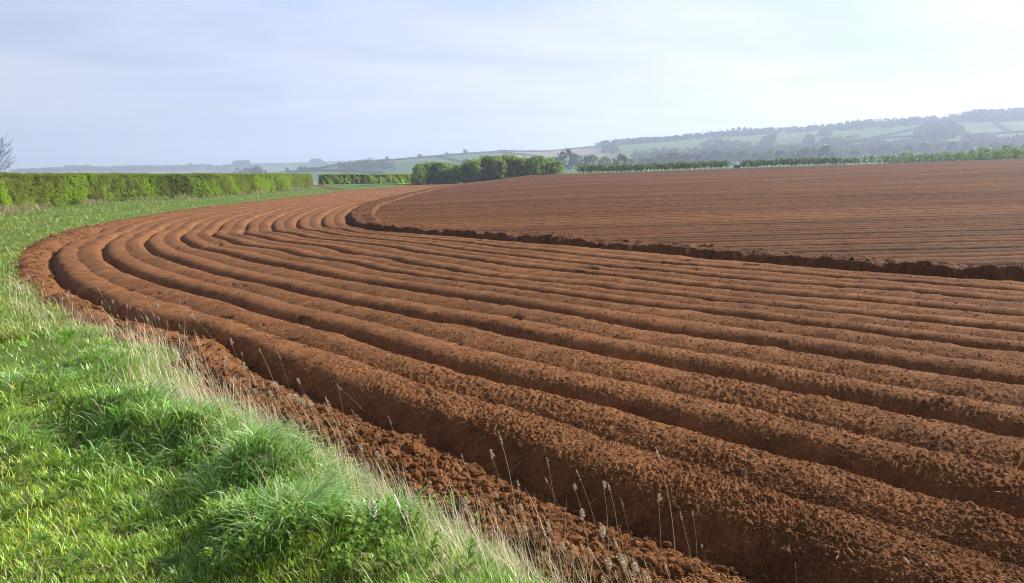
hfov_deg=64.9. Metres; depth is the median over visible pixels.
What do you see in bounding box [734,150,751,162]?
valley tree
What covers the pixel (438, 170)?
copse tree
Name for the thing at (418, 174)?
copse tree
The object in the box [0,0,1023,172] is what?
sky
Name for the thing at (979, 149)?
bush
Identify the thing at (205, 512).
nettle
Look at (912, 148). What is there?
valley tree
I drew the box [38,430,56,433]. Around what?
broadleaf weed
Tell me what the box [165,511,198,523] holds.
dock plant
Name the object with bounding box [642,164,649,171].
hedge tree
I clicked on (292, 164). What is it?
hedgerow
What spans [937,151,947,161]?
bush
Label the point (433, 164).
copse tree
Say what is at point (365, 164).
woodland
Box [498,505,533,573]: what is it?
dry grass stem
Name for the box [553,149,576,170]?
valley tree
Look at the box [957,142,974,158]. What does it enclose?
valley tree
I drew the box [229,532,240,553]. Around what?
nettle
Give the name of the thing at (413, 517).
nettle
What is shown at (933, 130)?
woodland
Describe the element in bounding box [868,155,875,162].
bush
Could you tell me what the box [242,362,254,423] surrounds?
dry grass stem
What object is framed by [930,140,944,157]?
valley tree
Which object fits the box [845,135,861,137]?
hedgerow
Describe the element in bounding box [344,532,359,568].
nettle
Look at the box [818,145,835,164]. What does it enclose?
valley tree
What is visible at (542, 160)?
copse tree
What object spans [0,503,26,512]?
broadleaf weed
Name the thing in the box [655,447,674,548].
dry grass stem
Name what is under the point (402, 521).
nettle
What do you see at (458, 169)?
copse tree
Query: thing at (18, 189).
hedge
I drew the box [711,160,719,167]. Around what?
hedge tree
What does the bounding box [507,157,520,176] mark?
copse tree
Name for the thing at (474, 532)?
nettle
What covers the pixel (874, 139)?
hedgerow
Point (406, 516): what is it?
white dead nettle
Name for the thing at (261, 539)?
nettle
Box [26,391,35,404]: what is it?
nettle
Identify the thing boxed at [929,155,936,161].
bush
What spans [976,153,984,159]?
bush
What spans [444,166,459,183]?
copse tree
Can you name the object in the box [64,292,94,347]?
dry grass stem
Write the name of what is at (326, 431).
dry grass stem
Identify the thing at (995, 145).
valley tree
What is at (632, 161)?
valley tree
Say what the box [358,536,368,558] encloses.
nettle
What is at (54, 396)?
nettle
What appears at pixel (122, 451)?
nettle
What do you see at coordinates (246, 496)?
nettle
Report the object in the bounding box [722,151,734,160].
valley tree
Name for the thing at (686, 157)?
valley tree
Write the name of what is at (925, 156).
bush
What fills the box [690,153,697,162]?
valley tree
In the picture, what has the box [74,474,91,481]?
broadleaf weed
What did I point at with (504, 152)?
hedgerow
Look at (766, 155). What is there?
valley tree
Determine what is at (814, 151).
valley tree
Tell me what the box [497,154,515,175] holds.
copse tree
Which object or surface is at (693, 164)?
hedge tree
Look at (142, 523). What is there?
broadleaf weed
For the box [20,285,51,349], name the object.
dry grass stem
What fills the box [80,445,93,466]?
nettle
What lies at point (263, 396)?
dry grass stem
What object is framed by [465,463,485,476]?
soil clod
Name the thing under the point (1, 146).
bare tree
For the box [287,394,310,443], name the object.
dry grass stem
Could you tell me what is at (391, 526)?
nettle
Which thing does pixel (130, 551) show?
broadleaf weed
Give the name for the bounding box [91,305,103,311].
soil clod
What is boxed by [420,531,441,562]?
nettle
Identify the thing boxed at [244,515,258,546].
nettle
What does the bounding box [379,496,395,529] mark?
nettle
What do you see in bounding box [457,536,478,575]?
nettle
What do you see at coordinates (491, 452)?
dry grass stem
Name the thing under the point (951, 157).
bush
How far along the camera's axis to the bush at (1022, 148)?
343.56 m
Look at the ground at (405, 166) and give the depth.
1590.57 m
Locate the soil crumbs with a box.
[17,220,1023,582]
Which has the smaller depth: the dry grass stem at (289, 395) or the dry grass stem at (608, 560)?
the dry grass stem at (608, 560)
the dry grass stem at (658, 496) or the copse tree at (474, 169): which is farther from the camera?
the copse tree at (474, 169)
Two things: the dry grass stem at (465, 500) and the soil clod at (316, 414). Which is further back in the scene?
the soil clod at (316, 414)
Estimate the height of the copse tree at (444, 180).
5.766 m
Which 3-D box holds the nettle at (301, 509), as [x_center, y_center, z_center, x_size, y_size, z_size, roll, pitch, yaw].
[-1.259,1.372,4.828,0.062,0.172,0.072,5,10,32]
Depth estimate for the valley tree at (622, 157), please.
642.08 m
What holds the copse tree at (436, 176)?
on the ground at (405, 166)
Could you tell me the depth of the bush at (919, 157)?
263.36 m
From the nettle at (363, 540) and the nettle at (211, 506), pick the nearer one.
the nettle at (363, 540)
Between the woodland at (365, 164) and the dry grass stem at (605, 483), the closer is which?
the dry grass stem at (605, 483)
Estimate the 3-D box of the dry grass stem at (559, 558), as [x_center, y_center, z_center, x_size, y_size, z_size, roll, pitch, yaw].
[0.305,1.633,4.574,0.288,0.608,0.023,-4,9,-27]
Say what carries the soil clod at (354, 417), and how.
on the ploughed headland
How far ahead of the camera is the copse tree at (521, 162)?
233.95 m
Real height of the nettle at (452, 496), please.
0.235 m
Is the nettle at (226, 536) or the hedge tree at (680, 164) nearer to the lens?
the nettle at (226, 536)
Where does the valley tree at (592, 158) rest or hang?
on the ground at (405, 166)
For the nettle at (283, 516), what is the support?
on the grass bank
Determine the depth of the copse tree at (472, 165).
230.70 m
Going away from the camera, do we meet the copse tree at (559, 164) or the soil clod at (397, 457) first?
the soil clod at (397, 457)
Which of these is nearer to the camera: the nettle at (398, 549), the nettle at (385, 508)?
the nettle at (398, 549)
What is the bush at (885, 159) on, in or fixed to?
on the ground at (405, 166)
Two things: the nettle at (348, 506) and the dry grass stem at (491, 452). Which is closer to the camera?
the nettle at (348, 506)
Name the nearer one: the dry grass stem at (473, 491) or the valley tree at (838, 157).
the dry grass stem at (473, 491)
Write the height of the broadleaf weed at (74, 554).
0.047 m
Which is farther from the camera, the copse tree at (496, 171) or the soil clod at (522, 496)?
the copse tree at (496, 171)
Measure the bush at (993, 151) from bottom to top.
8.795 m
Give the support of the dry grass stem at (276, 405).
on the grass bank
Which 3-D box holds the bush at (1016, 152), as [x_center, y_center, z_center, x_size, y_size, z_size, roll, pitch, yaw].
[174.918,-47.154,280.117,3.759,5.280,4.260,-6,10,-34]
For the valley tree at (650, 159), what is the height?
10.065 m
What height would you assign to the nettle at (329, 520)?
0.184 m
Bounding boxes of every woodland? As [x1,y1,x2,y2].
[9,158,322,172]
[111,165,266,175]
[312,142,620,169]
[593,138,623,146]
[622,113,957,144]
[630,133,1023,161]
[700,128,997,148]
[912,119,965,140]
[957,107,1023,121]
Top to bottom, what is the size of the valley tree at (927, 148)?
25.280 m
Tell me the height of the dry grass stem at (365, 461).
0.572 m
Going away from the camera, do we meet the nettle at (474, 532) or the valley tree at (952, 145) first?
the nettle at (474, 532)
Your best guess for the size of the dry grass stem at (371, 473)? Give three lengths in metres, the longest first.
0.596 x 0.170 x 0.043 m
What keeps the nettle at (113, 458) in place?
on the grass bank
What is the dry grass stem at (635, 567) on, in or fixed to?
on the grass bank
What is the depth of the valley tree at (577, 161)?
842.08 m
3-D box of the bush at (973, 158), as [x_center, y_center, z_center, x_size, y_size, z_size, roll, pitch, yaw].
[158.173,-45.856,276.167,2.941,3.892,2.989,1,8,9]
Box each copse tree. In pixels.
[408,164,429,184]
[421,160,436,183]
[428,161,438,183]
[428,163,445,183]
[432,162,450,183]
[440,165,451,183]
[444,161,454,166]
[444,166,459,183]
[448,164,467,182]
[457,164,472,182]
[466,157,485,181]
[466,160,481,181]
[479,156,498,180]
[481,155,500,179]
[490,158,508,178]
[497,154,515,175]
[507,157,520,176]
[510,158,522,176]
[513,157,528,175]
[525,157,541,174]
[533,156,548,174]
[548,161,558,173]
[552,161,563,173]
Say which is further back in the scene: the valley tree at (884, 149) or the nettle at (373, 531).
the valley tree at (884, 149)
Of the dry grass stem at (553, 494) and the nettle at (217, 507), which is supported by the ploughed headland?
the dry grass stem at (553, 494)
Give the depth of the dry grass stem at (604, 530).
4.51 m
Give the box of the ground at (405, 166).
[23,118,1023,185]
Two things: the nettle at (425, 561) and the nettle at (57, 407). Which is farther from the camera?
the nettle at (57, 407)
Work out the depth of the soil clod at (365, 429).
8.12 m
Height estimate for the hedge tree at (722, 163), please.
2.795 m
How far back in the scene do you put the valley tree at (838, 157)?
771.44 m
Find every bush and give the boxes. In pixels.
[861,156,868,163]
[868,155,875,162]
[874,155,881,163]
[881,154,888,161]
[888,154,897,162]
[894,156,902,162]
[900,150,913,162]
[915,154,922,160]
[922,155,930,161]
[926,153,938,161]
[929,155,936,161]
[936,155,943,161]
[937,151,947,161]
[949,153,956,160]
[953,151,966,160]
[956,151,965,160]
[967,150,976,160]
[968,147,989,158]
[969,153,977,160]
[975,146,998,159]
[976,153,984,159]
[983,152,992,159]
[986,147,1007,159]
[990,153,999,159]
[996,149,1007,159]
[997,145,1011,158]
[1003,150,1013,158]
[1010,148,1021,158]
[1011,144,1023,157]
[1017,151,1023,158]
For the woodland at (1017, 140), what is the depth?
1238.00 m
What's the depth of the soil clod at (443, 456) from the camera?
7.28 m
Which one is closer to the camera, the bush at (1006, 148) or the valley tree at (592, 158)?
the bush at (1006, 148)
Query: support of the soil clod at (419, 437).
on the ploughed headland
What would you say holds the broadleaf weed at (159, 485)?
on the grass bank
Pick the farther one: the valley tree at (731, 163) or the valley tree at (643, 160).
the valley tree at (643, 160)
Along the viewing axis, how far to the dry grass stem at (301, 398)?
6.95 m
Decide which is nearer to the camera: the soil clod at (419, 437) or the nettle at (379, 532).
the nettle at (379, 532)
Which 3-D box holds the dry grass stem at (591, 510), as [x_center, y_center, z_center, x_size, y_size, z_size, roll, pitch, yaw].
[0.524,1.495,5.467,0.186,0.581,0.035,4,9,23]
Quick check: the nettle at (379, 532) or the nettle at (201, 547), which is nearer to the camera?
the nettle at (379, 532)
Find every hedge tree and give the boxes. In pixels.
[621,163,629,171]
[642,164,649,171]
[651,162,659,171]
[677,161,683,168]
[691,161,697,169]
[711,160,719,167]
[717,160,725,168]
[775,157,784,166]
[787,158,796,166]
[813,156,820,163]
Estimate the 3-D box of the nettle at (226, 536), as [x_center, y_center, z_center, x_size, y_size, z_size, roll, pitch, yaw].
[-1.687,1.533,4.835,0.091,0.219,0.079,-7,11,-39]
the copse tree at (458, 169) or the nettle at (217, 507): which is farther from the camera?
the copse tree at (458, 169)
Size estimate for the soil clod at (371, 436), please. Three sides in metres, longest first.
0.154 x 0.133 x 0.104 m
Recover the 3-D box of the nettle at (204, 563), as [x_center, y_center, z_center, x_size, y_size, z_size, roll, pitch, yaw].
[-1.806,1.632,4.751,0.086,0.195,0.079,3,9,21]
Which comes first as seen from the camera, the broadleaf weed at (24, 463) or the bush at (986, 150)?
the broadleaf weed at (24, 463)
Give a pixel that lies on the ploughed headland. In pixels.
(330, 243)
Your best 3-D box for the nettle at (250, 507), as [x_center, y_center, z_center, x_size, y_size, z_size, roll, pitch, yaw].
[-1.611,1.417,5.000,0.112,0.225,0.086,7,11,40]
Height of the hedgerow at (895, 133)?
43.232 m
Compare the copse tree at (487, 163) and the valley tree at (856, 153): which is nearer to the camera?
the copse tree at (487, 163)
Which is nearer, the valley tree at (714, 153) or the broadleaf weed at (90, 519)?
the broadleaf weed at (90, 519)
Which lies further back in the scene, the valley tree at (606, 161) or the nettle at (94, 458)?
the valley tree at (606, 161)
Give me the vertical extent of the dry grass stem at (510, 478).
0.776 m
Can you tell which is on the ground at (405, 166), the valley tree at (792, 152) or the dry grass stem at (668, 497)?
the valley tree at (792, 152)
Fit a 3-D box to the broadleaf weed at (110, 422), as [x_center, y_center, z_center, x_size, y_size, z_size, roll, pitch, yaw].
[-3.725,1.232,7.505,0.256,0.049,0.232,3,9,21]
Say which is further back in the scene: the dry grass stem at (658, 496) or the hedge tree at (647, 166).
the hedge tree at (647, 166)
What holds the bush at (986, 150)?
on the ground at (405, 166)
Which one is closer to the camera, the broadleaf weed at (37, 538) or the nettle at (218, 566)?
the nettle at (218, 566)
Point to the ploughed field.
(971, 213)
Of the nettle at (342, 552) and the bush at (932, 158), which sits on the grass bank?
the nettle at (342, 552)
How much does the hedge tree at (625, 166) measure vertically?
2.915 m
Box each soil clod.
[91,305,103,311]
[166,337,178,343]
[310,412,322,418]
[333,421,342,429]
[347,414,361,420]
[351,436,363,441]
[357,425,373,435]
[366,432,377,441]
[380,437,391,444]
[394,454,406,461]
[411,434,425,444]
[440,453,452,459]
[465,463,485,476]
[501,485,514,492]
[515,491,524,499]
[545,514,554,521]
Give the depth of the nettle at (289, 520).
4.76 m
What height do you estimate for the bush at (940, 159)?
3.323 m
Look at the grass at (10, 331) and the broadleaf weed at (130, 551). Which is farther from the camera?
the grass at (10, 331)
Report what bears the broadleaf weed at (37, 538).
on the grass bank
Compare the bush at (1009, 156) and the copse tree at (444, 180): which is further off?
the bush at (1009, 156)
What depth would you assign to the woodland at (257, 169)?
1431.74 m
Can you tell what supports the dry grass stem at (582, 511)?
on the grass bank
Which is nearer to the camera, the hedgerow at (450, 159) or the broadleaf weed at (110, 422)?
the broadleaf weed at (110, 422)
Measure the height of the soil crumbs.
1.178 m
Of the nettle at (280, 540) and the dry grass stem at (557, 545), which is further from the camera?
the nettle at (280, 540)
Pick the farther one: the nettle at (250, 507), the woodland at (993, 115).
the woodland at (993, 115)
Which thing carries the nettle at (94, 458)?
on the grass bank
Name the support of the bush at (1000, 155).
on the ground at (405, 166)
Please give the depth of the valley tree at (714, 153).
1037.23 m
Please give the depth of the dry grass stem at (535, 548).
4.57 m
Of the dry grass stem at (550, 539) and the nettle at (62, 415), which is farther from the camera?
the nettle at (62, 415)
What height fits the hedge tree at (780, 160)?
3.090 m
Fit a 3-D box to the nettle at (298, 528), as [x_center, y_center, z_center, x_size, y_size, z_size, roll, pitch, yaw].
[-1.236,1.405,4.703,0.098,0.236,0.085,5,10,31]
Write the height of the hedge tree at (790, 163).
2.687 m
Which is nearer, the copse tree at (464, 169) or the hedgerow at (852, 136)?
the copse tree at (464, 169)
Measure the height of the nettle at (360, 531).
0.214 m
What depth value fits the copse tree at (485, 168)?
232.83 m
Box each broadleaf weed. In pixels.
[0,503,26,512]
[9,459,34,467]
[21,533,51,543]
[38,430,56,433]
[40,491,70,500]
[53,546,95,564]
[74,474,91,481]
[82,514,111,524]
[102,419,123,425]
[119,547,146,556]
[127,516,156,528]
[153,551,188,567]
[157,483,174,489]
[438,518,462,527]
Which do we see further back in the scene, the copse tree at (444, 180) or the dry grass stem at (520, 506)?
the copse tree at (444, 180)
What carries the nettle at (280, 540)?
on the grass bank
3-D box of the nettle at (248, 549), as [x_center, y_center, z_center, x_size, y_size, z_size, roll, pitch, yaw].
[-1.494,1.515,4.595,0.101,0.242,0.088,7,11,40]
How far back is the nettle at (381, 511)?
4.79 m
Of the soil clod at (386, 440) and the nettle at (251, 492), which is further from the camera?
the soil clod at (386, 440)
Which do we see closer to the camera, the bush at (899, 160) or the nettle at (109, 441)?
the nettle at (109, 441)
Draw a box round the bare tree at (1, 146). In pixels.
[0,132,13,181]
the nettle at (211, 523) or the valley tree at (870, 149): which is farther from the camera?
the valley tree at (870, 149)
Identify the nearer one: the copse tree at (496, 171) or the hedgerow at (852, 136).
the copse tree at (496, 171)
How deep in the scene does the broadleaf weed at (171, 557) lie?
4.90 m
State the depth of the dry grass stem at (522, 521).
5.20 m
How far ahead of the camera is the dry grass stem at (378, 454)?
5.97 m
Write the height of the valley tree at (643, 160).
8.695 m
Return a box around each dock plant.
[112,486,128,492]
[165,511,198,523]
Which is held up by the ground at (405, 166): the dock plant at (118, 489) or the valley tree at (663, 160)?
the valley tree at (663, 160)
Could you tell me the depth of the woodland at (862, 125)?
1839.52 m
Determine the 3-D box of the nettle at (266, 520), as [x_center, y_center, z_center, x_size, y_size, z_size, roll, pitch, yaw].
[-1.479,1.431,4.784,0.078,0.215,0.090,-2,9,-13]
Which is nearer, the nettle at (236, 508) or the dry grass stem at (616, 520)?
the nettle at (236, 508)
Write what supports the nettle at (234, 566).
on the grass bank
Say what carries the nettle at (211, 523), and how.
on the grass bank
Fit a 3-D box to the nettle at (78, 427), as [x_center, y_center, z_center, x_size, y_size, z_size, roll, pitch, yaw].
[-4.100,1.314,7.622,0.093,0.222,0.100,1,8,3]
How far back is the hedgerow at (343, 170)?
1352.00 m
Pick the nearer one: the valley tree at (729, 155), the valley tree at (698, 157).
the valley tree at (698, 157)
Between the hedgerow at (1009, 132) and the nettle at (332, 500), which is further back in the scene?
the hedgerow at (1009, 132)
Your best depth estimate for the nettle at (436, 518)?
5.71 m
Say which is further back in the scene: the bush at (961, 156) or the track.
the bush at (961, 156)
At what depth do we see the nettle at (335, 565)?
4.39 m
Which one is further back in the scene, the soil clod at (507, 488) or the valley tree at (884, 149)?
the valley tree at (884, 149)
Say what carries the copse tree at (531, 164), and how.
on the ground at (405, 166)
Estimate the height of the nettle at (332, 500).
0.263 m
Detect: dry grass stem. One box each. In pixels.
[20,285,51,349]
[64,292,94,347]
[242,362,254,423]
[251,373,277,427]
[268,391,298,441]
[272,381,311,440]
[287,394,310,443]
[293,394,331,463]
[299,397,334,453]
[308,397,347,481]
[325,396,356,478]
[358,444,376,496]
[364,461,385,496]
[375,451,403,501]
[461,455,481,530]
[464,496,487,554]
[489,449,518,533]
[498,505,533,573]
[499,434,520,525]
[517,480,526,568]
[518,503,544,572]
[521,519,551,582]
[542,513,573,582]
[544,533,571,582]
[546,457,559,534]
[546,522,558,575]
[576,470,600,552]
[580,508,594,582]
[600,525,611,582]
[602,481,607,525]
[604,556,618,582]
[608,485,619,553]
[616,553,633,581]
[631,562,639,582]
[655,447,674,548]
[657,493,660,540]
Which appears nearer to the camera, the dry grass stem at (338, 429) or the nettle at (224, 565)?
the nettle at (224, 565)
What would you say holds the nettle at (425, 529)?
on the grass bank
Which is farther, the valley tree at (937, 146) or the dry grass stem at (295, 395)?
the valley tree at (937, 146)
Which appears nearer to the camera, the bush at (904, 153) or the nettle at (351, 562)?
the nettle at (351, 562)
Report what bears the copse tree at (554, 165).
on the ground at (405, 166)
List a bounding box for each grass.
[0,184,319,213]
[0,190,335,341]
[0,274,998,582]
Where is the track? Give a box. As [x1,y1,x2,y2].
[316,185,341,189]
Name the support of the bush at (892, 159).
on the ground at (405, 166)
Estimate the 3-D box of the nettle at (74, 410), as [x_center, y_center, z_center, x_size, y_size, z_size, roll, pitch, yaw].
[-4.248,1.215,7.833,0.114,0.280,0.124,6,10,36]
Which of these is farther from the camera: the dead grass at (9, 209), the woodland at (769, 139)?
the woodland at (769, 139)
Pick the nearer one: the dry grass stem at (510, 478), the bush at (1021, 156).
the dry grass stem at (510, 478)
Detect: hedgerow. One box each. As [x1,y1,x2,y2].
[250,162,345,165]
[287,169,384,173]
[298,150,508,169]
[435,155,462,162]
[493,151,543,156]
[498,146,593,151]
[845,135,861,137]
[846,127,916,141]
[846,134,912,143]
[960,130,1023,136]
[992,122,1010,131]
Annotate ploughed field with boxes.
[375,159,1023,265]
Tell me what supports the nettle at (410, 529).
on the grass bank
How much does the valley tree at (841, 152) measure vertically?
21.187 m
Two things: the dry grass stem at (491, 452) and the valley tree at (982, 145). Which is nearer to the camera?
the dry grass stem at (491, 452)
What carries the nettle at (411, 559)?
on the grass bank
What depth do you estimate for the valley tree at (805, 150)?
873.43 m
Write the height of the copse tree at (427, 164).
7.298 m
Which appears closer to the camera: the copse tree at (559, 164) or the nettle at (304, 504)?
the nettle at (304, 504)
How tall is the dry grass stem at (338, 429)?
0.826 m
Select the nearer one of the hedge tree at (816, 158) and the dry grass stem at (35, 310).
the dry grass stem at (35, 310)
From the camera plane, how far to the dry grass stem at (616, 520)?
5.29 m
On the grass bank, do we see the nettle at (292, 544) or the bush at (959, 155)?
the nettle at (292, 544)
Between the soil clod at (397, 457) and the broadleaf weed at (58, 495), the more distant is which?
the soil clod at (397, 457)
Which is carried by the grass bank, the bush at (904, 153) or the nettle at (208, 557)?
the nettle at (208, 557)
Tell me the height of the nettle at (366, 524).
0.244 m
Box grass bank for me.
[0,185,528,582]
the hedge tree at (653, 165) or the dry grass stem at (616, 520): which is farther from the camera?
the hedge tree at (653, 165)
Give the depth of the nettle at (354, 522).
4.75 m
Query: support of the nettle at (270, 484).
on the grass bank
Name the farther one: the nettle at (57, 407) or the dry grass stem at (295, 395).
the nettle at (57, 407)
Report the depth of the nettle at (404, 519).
4.76 m
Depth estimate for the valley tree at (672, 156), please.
943.30 m
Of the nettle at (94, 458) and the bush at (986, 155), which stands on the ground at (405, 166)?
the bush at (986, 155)
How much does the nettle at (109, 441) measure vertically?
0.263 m
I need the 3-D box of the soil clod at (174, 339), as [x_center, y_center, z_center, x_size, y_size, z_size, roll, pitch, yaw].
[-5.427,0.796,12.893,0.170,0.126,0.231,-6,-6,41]
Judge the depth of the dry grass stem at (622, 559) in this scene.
3.90 m
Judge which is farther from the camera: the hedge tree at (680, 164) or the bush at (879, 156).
the bush at (879, 156)
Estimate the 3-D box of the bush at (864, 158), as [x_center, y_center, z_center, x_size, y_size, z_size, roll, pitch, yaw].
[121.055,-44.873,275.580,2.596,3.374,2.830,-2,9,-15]
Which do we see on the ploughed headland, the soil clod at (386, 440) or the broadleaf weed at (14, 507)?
the soil clod at (386, 440)
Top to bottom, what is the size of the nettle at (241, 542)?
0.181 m
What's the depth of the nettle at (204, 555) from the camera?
4.91 m
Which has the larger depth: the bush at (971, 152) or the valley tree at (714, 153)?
the valley tree at (714, 153)
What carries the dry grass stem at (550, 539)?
on the grass bank
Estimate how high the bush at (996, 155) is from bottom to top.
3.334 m
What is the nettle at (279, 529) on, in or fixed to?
on the grass bank
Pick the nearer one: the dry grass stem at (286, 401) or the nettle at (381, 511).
the nettle at (381, 511)
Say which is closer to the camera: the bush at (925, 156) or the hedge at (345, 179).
the hedge at (345, 179)
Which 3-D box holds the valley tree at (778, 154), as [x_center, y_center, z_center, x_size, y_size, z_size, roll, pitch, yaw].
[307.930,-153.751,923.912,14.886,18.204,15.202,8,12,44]
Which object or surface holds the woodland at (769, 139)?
on the ground at (405, 166)
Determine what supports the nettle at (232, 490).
on the grass bank
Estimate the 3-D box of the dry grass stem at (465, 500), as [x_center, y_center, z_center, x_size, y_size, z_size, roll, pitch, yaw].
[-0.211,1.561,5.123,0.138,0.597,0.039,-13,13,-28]
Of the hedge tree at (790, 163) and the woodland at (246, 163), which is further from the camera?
the woodland at (246, 163)
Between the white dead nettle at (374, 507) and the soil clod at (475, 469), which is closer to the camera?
the white dead nettle at (374, 507)
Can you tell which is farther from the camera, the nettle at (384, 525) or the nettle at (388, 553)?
the nettle at (384, 525)
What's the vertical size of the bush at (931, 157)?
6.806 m
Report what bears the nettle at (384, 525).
on the grass bank
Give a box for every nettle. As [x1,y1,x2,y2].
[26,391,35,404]
[42,394,51,412]
[52,385,57,398]
[53,400,62,413]
[53,405,68,425]
[70,403,81,423]
[74,420,84,437]
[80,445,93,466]
[89,451,98,471]
[104,437,122,457]
[109,453,114,468]
[117,443,126,465]
[197,546,207,567]
[197,553,209,575]
[198,540,206,557]
[200,506,221,536]
[205,497,224,521]
[205,514,219,536]
[205,546,211,568]
[205,546,224,578]
[212,501,227,525]
[219,555,231,576]
[220,484,236,515]
[224,531,235,554]
[226,500,235,526]
[228,551,240,577]
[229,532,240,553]
[230,504,245,535]
[235,527,254,560]
[238,537,261,571]
[239,540,249,565]
[243,490,258,523]
[244,500,259,529]
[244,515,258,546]
[249,489,262,520]
[250,524,267,556]
[256,515,269,541]
[265,479,281,508]
[269,509,290,541]
[273,529,284,554]
[275,522,287,543]
[281,506,296,533]
[286,534,300,557]
[289,499,298,526]
[290,513,311,545]
[297,501,308,525]
[299,507,306,527]
[321,504,331,527]
[326,494,346,528]
[330,543,345,576]
[335,541,351,575]
[340,500,352,529]
[342,509,359,544]
[342,539,365,577]
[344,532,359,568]
[350,517,364,551]
[355,527,374,556]
[356,515,371,547]
[357,536,369,560]
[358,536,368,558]
[365,498,382,532]
[366,522,379,545]
[373,522,382,545]
[376,504,385,534]
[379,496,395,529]
[379,533,395,567]
[380,515,394,549]
[381,517,388,536]
[389,529,406,563]
[394,504,412,534]
[395,512,406,542]
[395,522,414,553]
[398,535,419,570]
[399,508,412,535]
[407,506,421,537]
[416,546,431,575]
[419,523,428,546]
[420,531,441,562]
[426,494,437,518]
[428,508,438,531]
[448,491,456,507]
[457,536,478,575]
[468,531,479,549]
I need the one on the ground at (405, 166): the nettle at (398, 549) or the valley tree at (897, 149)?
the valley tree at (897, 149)
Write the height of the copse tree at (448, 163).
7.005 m
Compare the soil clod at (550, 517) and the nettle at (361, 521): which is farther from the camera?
the soil clod at (550, 517)
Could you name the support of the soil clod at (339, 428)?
on the ploughed headland
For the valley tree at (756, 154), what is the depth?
968.27 m
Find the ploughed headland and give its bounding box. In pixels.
[0,175,1023,582]
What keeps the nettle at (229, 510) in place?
on the grass bank
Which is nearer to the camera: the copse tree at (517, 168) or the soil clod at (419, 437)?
the soil clod at (419, 437)
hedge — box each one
[0,172,313,208]
[317,173,412,185]
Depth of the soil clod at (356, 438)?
7.89 m
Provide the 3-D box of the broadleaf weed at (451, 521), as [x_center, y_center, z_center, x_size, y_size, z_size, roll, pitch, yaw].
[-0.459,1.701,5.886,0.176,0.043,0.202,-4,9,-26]
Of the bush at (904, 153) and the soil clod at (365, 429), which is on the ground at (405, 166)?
the bush at (904, 153)
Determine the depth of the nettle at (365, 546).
4.50 m
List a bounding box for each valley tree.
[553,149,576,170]
[570,154,582,167]
[577,154,600,172]
[595,155,610,168]
[611,153,632,171]
[628,158,635,170]
[636,158,651,164]
[647,157,658,163]
[652,154,667,162]
[665,152,678,163]
[678,154,692,162]
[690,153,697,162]
[696,152,710,162]
[706,150,723,161]
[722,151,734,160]
[725,160,736,166]
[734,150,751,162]
[748,152,763,160]
[758,149,773,162]
[774,150,785,163]
[783,149,797,164]
[793,147,814,164]
[810,145,820,163]
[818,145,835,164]
[829,156,845,164]
[834,148,848,161]
[847,147,861,163]
[864,145,880,160]
[872,144,894,158]
[890,144,902,159]
[901,143,919,159]
[917,142,930,154]
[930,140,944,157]
[944,141,959,156]
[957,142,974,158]
[973,142,989,156]
[990,142,1005,152]
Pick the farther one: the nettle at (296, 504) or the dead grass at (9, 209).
the dead grass at (9, 209)
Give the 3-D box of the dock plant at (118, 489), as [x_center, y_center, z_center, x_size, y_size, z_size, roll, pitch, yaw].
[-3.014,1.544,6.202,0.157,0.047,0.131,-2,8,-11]
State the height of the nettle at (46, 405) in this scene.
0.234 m
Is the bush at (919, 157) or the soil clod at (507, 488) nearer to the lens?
the soil clod at (507, 488)
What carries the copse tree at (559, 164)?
on the ground at (405, 166)
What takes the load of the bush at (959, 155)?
on the ground at (405, 166)
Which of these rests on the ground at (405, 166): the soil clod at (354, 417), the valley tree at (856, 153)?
the valley tree at (856, 153)
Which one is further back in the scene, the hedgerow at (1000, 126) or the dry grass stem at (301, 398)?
the hedgerow at (1000, 126)
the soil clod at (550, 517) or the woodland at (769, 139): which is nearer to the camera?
the soil clod at (550, 517)
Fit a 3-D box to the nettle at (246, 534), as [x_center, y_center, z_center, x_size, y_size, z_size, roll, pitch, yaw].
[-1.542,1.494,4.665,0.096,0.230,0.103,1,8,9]
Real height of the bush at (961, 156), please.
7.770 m
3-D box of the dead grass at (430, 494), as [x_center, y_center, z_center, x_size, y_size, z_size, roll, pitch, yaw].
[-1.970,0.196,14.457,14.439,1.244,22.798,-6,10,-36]

